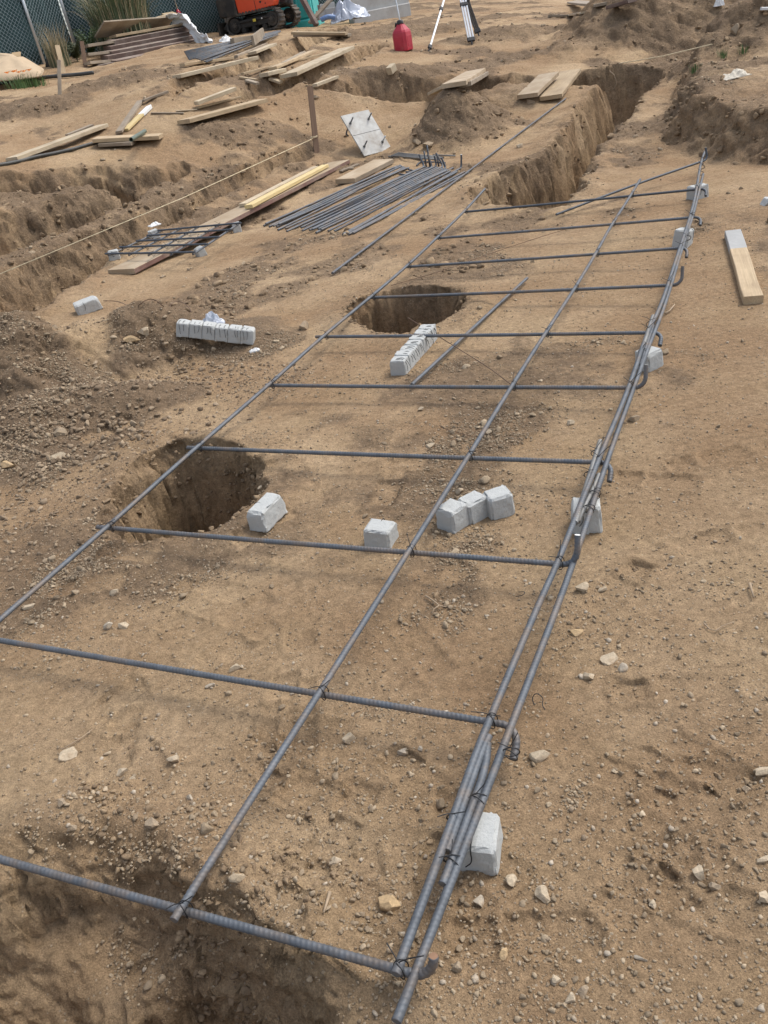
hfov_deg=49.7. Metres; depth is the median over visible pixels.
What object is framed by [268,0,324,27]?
site cabin
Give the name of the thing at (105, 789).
gravel patch
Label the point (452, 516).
spacer block
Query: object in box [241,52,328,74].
board
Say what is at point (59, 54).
stake
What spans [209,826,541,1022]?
gravel patch
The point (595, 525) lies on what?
spacer block
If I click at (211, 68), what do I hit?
board
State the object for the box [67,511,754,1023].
pit clods
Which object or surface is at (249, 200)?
board
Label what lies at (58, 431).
stone
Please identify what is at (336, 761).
gravel patch
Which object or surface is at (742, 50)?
grass tuft
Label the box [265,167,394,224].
rebar
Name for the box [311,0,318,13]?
door
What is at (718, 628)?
twig
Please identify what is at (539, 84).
board
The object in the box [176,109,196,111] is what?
board
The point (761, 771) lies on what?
stone
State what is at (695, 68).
grass tuft
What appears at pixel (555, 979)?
stone
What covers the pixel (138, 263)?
board
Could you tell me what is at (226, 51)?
rebar
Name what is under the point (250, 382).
gravel
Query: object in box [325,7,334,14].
concrete block
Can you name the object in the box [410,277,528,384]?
rebar
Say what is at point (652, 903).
stone
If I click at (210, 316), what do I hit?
torn bag
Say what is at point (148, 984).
soil clods
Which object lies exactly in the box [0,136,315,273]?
string line
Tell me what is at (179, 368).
gravel
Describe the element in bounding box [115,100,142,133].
board
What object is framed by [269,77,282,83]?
board
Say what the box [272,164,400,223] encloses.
rebar
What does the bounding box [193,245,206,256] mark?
spacer block
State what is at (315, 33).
board
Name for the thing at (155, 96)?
board
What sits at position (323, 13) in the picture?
concrete block
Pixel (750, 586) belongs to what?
twig
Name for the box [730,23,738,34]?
stone
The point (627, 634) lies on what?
gravel patch
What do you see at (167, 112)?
board
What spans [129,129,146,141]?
pipe
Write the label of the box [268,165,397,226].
rebar
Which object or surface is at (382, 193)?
rebar
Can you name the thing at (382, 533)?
spacer block
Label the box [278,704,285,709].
stone
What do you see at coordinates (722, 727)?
gravel patch
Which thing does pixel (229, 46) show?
rebar
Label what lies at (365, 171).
board
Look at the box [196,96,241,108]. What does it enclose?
board
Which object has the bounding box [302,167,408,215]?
rebar
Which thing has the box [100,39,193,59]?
timber
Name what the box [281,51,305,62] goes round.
board
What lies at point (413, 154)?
rebar
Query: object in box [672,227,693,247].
spacer block
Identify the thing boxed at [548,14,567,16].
board
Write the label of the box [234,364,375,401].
gravel patch
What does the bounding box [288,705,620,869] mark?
gravel patch
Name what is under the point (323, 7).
stake
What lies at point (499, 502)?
spacer block
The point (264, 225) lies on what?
rebar
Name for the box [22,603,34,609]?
stone
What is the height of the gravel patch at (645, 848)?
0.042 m
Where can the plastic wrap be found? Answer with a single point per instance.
(327, 17)
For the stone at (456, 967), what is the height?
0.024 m
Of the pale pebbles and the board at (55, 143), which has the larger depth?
the board at (55, 143)
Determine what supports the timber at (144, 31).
on the timber at (148, 35)
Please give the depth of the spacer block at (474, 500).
2.88 m
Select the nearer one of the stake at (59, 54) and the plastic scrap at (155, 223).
the plastic scrap at (155, 223)
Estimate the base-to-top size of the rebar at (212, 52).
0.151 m
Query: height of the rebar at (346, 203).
0.144 m
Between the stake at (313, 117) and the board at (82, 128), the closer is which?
the stake at (313, 117)
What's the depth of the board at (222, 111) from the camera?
10.77 m
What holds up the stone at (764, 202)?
on the ground
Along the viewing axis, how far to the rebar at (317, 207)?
8.56 m
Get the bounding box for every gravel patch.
[0,608,144,699]
[0,736,303,985]
[71,751,343,937]
[108,749,393,987]
[169,688,495,811]
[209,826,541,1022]
[222,808,544,1007]
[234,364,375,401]
[288,369,438,399]
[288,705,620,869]
[327,801,640,1001]
[334,875,767,1023]
[379,450,542,517]
[445,569,705,650]
[458,588,717,695]
[476,466,655,537]
[506,741,766,942]
[581,666,767,811]
[582,553,767,643]
[587,799,767,1006]
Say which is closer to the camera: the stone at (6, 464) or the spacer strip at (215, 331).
the stone at (6, 464)
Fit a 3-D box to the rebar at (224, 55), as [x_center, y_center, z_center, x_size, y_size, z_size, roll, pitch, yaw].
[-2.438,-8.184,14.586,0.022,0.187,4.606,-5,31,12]
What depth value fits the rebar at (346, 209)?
8.04 m
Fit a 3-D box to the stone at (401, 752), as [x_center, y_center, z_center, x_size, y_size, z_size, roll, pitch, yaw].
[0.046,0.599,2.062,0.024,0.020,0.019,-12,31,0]
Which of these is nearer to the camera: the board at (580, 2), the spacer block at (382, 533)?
the spacer block at (382, 533)
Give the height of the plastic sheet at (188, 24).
0.869 m
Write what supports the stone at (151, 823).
on the ground
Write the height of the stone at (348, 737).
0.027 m
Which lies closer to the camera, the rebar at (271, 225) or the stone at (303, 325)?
the stone at (303, 325)
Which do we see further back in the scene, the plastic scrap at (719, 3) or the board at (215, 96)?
the plastic scrap at (719, 3)
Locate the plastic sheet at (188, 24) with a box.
[166,13,212,42]
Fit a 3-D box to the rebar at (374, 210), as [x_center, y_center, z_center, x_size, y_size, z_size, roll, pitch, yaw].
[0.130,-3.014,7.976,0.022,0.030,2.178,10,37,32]
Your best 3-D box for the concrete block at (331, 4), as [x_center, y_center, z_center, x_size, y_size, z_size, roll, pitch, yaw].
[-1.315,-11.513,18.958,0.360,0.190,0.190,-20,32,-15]
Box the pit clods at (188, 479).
[0,297,464,545]
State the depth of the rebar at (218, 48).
14.48 m
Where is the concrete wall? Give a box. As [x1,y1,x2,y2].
[349,0,410,22]
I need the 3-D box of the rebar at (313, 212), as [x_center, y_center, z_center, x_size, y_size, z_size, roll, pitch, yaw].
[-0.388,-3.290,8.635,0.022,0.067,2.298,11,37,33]
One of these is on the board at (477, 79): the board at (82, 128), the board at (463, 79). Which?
the board at (463, 79)
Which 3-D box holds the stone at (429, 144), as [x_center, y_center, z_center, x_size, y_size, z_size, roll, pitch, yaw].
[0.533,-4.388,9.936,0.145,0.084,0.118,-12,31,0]
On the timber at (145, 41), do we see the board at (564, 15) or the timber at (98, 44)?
the timber at (98, 44)
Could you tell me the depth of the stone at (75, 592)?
2.92 m
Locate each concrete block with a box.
[316,10,325,20]
[317,2,334,9]
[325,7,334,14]
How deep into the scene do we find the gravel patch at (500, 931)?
1.64 m
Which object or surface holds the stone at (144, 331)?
on the ground
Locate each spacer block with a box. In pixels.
[73,296,102,314]
[107,249,120,260]
[147,228,160,238]
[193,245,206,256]
[232,221,241,232]
[247,492,287,532]
[363,518,398,547]
[436,498,469,533]
[458,490,487,524]
[461,812,502,875]
[483,485,514,519]
[571,497,602,533]
[635,346,663,372]
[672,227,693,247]
[686,183,708,199]
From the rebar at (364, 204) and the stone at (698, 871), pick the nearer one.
the stone at (698, 871)
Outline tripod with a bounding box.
[428,0,480,50]
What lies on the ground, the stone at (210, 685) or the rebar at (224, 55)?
the stone at (210, 685)
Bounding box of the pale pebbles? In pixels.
[0,194,767,1022]
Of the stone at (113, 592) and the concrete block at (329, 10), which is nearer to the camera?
the stone at (113, 592)
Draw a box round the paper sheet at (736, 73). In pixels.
[723,68,751,80]
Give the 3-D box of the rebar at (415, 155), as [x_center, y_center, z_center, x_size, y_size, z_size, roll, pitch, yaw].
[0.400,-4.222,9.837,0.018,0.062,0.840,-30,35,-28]
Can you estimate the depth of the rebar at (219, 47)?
14.47 m
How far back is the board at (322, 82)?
11.84 m
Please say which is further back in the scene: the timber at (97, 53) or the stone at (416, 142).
the timber at (97, 53)
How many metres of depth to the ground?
2.94 m
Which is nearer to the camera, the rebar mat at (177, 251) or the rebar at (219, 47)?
the rebar mat at (177, 251)
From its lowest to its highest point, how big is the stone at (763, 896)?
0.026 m
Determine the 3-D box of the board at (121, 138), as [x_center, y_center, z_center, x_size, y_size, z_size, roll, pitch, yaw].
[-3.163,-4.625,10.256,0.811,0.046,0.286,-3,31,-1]
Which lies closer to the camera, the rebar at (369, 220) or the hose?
the rebar at (369, 220)
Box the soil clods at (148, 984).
[0,144,766,1023]
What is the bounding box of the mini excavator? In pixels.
[216,0,300,35]
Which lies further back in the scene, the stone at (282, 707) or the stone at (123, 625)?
the stone at (123, 625)
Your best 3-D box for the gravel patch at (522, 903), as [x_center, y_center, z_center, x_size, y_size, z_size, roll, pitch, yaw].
[0.000,0.840,1.736,0.671,0.260,0.463,-4,31,13]
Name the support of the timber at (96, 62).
on the timber at (102, 64)
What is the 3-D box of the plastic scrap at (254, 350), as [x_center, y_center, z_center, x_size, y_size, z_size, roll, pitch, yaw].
[-0.743,-0.930,4.748,0.060,0.024,0.035,-14,31,-5]
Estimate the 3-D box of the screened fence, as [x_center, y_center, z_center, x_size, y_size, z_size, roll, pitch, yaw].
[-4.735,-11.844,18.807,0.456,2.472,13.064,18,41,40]
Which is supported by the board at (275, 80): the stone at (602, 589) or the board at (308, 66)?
the board at (308, 66)
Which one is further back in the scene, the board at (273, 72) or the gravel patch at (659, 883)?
the board at (273, 72)
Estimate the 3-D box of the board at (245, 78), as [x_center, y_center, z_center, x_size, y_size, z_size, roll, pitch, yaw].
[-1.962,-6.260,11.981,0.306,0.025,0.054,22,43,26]
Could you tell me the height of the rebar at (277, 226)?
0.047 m
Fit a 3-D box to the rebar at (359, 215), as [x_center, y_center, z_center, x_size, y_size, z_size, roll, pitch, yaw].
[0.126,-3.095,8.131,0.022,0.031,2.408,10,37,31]
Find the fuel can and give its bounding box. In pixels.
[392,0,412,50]
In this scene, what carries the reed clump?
on the ground
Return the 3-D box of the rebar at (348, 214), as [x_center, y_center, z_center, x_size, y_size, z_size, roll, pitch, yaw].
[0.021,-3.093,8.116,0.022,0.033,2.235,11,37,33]
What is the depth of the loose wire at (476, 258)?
5.67 m
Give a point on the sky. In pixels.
(58, 0)
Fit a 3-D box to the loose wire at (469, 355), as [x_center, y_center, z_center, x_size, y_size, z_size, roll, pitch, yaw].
[0.354,-0.841,4.176,0.036,0.091,1.448,-17,31,-10]
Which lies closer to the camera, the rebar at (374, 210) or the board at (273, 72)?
the rebar at (374, 210)
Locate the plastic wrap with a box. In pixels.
[320,14,334,21]
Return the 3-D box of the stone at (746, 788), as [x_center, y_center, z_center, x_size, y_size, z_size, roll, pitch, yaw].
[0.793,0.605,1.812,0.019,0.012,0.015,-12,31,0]
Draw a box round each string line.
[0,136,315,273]
[619,44,711,63]
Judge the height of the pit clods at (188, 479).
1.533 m
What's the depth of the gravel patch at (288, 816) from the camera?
1.91 m
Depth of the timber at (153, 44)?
16.52 m
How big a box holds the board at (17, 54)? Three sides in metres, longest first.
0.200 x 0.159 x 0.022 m
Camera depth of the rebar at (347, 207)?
8.05 m
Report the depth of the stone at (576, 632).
2.30 m
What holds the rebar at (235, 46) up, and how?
on the board at (203, 62)
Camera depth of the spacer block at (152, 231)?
8.14 m
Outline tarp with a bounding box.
[330,0,369,23]
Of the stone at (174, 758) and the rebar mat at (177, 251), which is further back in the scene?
the rebar mat at (177, 251)
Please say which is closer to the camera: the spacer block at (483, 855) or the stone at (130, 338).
the spacer block at (483, 855)
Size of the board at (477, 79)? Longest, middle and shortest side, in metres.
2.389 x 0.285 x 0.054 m
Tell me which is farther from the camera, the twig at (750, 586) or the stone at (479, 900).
the twig at (750, 586)
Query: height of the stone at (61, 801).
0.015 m
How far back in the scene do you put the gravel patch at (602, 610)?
2.41 m
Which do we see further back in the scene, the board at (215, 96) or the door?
the door
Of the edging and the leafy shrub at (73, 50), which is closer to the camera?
the edging
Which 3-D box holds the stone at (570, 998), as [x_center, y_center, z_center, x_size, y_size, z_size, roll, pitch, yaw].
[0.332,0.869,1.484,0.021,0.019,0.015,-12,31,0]
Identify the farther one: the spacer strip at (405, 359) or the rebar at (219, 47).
the rebar at (219, 47)
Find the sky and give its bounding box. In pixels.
[58,0,69,33]
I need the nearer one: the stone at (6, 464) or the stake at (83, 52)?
the stone at (6, 464)
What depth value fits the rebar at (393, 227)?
7.51 m
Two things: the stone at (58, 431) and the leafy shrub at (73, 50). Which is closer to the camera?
the stone at (58, 431)
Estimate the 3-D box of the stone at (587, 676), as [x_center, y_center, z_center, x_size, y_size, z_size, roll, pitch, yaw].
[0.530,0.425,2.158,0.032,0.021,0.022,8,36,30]
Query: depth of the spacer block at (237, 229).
8.14 m
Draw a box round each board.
[5,123,108,160]
[12,52,20,56]
[65,124,93,135]
[92,133,162,142]
[98,141,135,146]
[107,160,349,273]
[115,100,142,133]
[142,91,168,101]
[151,112,183,113]
[172,56,258,78]
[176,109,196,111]
[177,98,267,124]
[179,57,233,66]
[193,87,236,104]
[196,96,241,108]
[230,35,250,43]
[234,43,267,57]
[239,76,257,80]
[239,166,317,206]
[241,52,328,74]
[244,164,328,208]
[245,79,258,84]
[247,43,276,54]
[251,28,264,45]
[259,68,286,76]
[268,50,316,70]
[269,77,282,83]
[279,46,354,78]
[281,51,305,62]
[291,31,347,34]
[293,33,351,36]
[312,75,338,86]
[335,159,393,183]
[339,163,359,171]
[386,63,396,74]
[427,82,450,95]
[441,68,485,88]
[451,71,488,87]
[517,71,558,98]
[540,68,580,100]
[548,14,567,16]
[567,0,606,6]
[606,0,636,9]
[724,229,763,304]
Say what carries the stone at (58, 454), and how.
on the ground
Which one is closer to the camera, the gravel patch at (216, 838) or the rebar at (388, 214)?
the gravel patch at (216, 838)
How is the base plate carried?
on the ground
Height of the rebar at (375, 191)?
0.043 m
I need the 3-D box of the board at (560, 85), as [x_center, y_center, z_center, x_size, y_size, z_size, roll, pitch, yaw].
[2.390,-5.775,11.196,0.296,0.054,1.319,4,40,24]
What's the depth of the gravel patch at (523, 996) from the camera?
1.51 m
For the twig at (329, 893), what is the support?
on the ground
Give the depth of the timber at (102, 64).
15.65 m
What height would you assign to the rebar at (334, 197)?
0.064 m
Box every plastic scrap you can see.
[148,221,160,226]
[219,34,229,41]
[249,348,259,352]
[713,0,724,6]
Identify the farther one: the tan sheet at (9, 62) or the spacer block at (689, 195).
the tan sheet at (9, 62)
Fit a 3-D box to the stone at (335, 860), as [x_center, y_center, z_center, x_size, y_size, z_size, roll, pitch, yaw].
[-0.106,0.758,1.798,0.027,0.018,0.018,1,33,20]
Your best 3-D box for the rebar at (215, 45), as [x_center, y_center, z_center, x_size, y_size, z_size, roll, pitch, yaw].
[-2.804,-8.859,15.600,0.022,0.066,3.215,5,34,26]
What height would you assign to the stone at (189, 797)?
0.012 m
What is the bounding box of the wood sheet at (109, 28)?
[94,17,171,37]
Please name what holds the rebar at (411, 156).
on the ground
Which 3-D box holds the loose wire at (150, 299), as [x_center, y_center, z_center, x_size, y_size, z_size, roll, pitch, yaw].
[-1.553,-1.446,5.576,0.440,0.316,1.705,-23,33,-19]
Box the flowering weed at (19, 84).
[0,70,32,89]
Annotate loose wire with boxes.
[103,299,190,310]
[391,230,561,285]
[407,317,510,383]
[532,693,544,709]
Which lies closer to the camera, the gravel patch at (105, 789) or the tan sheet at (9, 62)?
the gravel patch at (105, 789)
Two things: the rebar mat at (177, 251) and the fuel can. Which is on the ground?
the fuel can
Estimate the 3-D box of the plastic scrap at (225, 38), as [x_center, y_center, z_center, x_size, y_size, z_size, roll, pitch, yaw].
[-3.133,-9.338,16.354,0.317,0.138,0.187,-31,36,-29]
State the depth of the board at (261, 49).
13.78 m
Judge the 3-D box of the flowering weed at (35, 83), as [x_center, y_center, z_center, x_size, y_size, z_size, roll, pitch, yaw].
[-5.826,-7.233,13.829,0.530,0.290,0.450,-12,31,0]
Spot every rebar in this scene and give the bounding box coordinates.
[184,30,277,52]
[184,30,280,51]
[186,31,272,54]
[186,31,278,55]
[187,31,277,57]
[187,31,280,56]
[188,32,279,58]
[195,47,229,58]
[197,33,277,59]
[201,36,265,60]
[204,34,278,61]
[206,36,270,62]
[263,168,388,226]
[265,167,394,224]
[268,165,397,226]
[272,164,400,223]
[273,165,401,226]
[276,166,403,227]
[277,167,404,230]
[278,167,406,224]
[285,168,417,228]
[286,154,424,231]
[298,167,428,227]
[300,154,431,228]
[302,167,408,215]
[302,167,433,230]
[305,155,436,227]
[309,167,437,230]
[311,153,442,230]
[315,157,445,233]
[317,167,443,229]
[320,170,446,230]
[327,167,453,231]
[331,98,565,273]
[333,170,450,231]
[342,171,457,234]
[347,154,461,234]
[348,171,464,234]
[352,172,468,233]
[391,155,436,159]
[393,154,436,158]
[395,153,441,158]
[397,152,433,156]
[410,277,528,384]
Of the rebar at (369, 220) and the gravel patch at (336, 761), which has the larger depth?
the rebar at (369, 220)
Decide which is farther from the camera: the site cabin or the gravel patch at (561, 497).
the site cabin
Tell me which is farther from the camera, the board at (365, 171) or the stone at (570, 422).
the board at (365, 171)
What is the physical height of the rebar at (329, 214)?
0.157 m
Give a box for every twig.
[62,729,92,749]
[323,891,331,912]
[425,595,445,613]
[703,621,734,630]
[748,582,754,597]
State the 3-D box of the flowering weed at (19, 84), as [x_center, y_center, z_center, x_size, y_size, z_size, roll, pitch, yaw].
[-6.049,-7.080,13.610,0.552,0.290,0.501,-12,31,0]
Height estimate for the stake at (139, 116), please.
0.216 m
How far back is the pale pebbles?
2.04 m
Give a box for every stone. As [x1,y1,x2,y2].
[1,460,15,468]
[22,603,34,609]
[50,452,65,458]
[53,427,66,435]
[58,746,77,761]
[58,798,65,806]
[67,824,76,831]
[71,590,79,594]
[103,622,111,629]
[109,589,117,595]
[116,768,128,776]
[118,622,128,628]
[123,335,139,341]
[137,327,148,335]
[144,817,158,828]
[166,755,178,762]
[186,794,192,799]
[205,683,214,688]
[228,663,240,672]
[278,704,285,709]
[299,321,308,329]
[328,856,341,865]
[342,732,355,743]
[378,894,400,911]
[397,748,406,755]
[412,139,420,144]
[422,141,433,147]
[425,442,434,447]
[451,961,461,972]
[455,488,463,493]
[473,895,483,906]
[499,948,507,960]
[505,874,516,886]
[529,750,550,762]
[535,885,549,903]
[552,974,560,983]
[565,992,574,1003]
[567,420,574,424]
[570,629,582,636]
[575,582,588,591]
[577,985,588,998]
[583,673,593,679]
[598,587,606,591]
[600,652,617,665]
[618,662,627,671]
[627,415,639,421]
[634,955,646,961]
[649,899,655,908]
[692,865,704,880]
[709,882,720,889]
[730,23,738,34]
[742,785,750,791]
[755,767,767,775]
[757,855,767,862]
[759,890,767,902]
[760,197,767,205]
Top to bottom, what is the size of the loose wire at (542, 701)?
0.022 m
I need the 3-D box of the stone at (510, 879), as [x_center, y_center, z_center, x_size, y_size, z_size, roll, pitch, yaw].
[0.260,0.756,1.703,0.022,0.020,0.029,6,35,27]
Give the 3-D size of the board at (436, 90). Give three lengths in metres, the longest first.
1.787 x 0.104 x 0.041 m
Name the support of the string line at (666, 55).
on the ground
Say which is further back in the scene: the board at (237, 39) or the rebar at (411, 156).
the board at (237, 39)
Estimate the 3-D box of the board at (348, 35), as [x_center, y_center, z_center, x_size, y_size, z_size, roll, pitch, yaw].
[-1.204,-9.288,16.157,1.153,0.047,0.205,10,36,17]
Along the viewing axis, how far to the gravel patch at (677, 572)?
2.40 m
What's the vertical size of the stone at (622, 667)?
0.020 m
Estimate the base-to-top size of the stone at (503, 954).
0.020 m
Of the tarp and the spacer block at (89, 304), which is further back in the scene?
the tarp
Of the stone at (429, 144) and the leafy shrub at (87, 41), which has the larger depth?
the leafy shrub at (87, 41)
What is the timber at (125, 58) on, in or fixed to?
on the timber
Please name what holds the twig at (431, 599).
on the ground
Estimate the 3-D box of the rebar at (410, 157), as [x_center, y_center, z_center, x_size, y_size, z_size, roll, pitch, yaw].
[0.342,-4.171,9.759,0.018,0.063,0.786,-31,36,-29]
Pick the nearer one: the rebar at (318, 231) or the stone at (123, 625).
the stone at (123, 625)
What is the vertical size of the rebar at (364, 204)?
0.161 m
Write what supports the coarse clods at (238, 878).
on the ground
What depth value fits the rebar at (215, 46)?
14.80 m
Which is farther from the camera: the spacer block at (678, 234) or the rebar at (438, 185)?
the rebar at (438, 185)
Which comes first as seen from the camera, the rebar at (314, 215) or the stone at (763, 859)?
the stone at (763, 859)
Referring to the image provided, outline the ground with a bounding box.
[0,0,767,1023]
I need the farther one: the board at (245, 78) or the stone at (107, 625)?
the board at (245, 78)
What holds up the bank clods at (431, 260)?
on the ground
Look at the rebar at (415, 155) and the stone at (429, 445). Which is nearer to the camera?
the stone at (429, 445)
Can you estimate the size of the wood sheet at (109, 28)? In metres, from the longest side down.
2.048 x 0.447 x 0.038 m
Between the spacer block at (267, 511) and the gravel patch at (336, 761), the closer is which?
the gravel patch at (336, 761)
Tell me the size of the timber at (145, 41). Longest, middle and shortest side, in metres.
2.071 x 0.267 x 0.078 m
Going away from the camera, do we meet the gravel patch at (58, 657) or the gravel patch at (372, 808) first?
the gravel patch at (372, 808)
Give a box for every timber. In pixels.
[84,40,113,47]
[84,59,114,64]
[86,50,112,56]
[93,62,113,65]
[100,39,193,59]
[103,31,190,49]
[106,26,188,44]
[107,35,192,53]
[109,23,182,38]
[111,53,144,61]
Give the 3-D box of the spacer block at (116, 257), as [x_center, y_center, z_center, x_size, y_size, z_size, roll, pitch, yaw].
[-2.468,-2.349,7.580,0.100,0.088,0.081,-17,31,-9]
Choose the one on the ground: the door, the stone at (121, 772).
the stone at (121, 772)
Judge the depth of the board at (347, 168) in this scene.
9.95 m
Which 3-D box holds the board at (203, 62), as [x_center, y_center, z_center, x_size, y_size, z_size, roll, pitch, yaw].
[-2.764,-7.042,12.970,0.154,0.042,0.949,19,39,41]
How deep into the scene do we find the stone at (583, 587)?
2.45 m
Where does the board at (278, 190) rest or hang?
on the board at (138, 263)
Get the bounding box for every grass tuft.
[688,64,701,73]
[716,48,727,58]
[736,45,748,54]
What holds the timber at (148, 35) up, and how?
on the timber at (145, 41)
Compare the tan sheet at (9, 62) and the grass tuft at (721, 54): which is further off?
the tan sheet at (9, 62)
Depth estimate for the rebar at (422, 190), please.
7.90 m
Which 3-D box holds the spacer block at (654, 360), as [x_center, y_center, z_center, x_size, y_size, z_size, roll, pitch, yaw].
[1.174,-0.680,3.687,0.099,0.095,0.099,-25,33,-21]
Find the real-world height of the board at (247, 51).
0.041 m
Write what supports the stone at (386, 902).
on the ground
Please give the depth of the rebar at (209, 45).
15.16 m
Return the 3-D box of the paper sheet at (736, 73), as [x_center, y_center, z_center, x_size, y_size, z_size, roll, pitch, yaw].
[3.385,-4.247,8.027,0.303,0.081,0.183,-17,31,-10]
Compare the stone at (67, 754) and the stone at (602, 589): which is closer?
the stone at (67, 754)
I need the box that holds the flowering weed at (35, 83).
[16,69,49,87]
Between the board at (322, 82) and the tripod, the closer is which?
the board at (322, 82)
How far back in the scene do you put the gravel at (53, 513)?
3.43 m
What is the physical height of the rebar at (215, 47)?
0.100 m
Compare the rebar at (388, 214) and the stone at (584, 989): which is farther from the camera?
the rebar at (388, 214)
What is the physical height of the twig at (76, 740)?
0.006 m
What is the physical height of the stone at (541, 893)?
0.026 m
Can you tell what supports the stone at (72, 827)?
on the ground
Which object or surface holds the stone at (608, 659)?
on the ground
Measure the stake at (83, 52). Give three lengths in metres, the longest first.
0.605 x 0.075 x 0.031 m
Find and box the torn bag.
[203,311,224,323]
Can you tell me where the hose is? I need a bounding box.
[0,142,97,165]
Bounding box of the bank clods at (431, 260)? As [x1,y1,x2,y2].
[0,0,767,318]
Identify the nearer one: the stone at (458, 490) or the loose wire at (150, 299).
the stone at (458, 490)
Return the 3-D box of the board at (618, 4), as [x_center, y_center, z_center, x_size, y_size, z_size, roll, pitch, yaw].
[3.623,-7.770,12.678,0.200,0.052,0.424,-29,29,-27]
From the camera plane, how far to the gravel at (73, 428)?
4.11 m
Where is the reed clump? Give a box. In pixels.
[67,0,161,51]
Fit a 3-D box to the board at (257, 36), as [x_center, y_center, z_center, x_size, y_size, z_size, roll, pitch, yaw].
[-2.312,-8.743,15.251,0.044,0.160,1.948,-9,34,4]
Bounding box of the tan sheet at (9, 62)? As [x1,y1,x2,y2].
[0,53,43,80]
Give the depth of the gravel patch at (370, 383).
4.10 m
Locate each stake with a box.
[55,45,65,72]
[57,60,61,94]
[80,41,87,66]
[124,104,151,130]
[300,0,318,26]
[307,86,319,152]
[308,0,332,23]
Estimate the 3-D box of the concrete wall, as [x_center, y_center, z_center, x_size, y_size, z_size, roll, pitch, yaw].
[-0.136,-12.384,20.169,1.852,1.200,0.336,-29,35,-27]
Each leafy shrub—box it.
[60,36,81,60]
[67,23,99,52]
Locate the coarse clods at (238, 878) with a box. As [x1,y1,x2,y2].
[0,0,765,976]
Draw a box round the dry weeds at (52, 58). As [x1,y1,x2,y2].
[32,19,72,67]
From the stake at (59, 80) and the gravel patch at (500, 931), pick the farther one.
the stake at (59, 80)
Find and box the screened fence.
[0,0,343,64]
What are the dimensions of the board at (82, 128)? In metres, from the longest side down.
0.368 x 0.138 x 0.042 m
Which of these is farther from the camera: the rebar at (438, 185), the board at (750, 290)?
the rebar at (438, 185)
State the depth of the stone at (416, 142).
10.05 m
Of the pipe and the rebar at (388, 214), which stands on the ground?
the rebar at (388, 214)
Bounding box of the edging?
[0,71,93,84]
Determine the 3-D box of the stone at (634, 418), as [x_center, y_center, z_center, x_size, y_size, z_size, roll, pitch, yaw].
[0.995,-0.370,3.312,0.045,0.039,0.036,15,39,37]
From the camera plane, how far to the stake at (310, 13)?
17.96 m
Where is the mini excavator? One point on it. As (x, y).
(276, 18)
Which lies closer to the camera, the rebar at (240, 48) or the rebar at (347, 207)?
the rebar at (347, 207)
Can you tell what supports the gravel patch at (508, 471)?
on the ground
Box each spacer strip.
[176,319,255,344]
[390,324,437,375]
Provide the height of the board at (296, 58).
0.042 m
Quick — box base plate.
[340,110,389,156]
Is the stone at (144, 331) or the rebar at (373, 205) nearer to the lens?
the stone at (144, 331)
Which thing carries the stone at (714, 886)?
on the ground
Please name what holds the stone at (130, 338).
on the ground
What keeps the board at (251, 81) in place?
on the ground
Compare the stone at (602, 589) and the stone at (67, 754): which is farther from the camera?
the stone at (602, 589)
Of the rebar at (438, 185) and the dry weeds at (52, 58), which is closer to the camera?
the rebar at (438, 185)
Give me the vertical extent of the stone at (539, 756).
0.026 m
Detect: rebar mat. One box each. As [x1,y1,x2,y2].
[0,147,707,1023]
[105,221,241,256]
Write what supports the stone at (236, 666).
on the ground
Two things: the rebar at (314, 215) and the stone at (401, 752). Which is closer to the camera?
the stone at (401, 752)
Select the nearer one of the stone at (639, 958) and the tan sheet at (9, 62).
the stone at (639, 958)

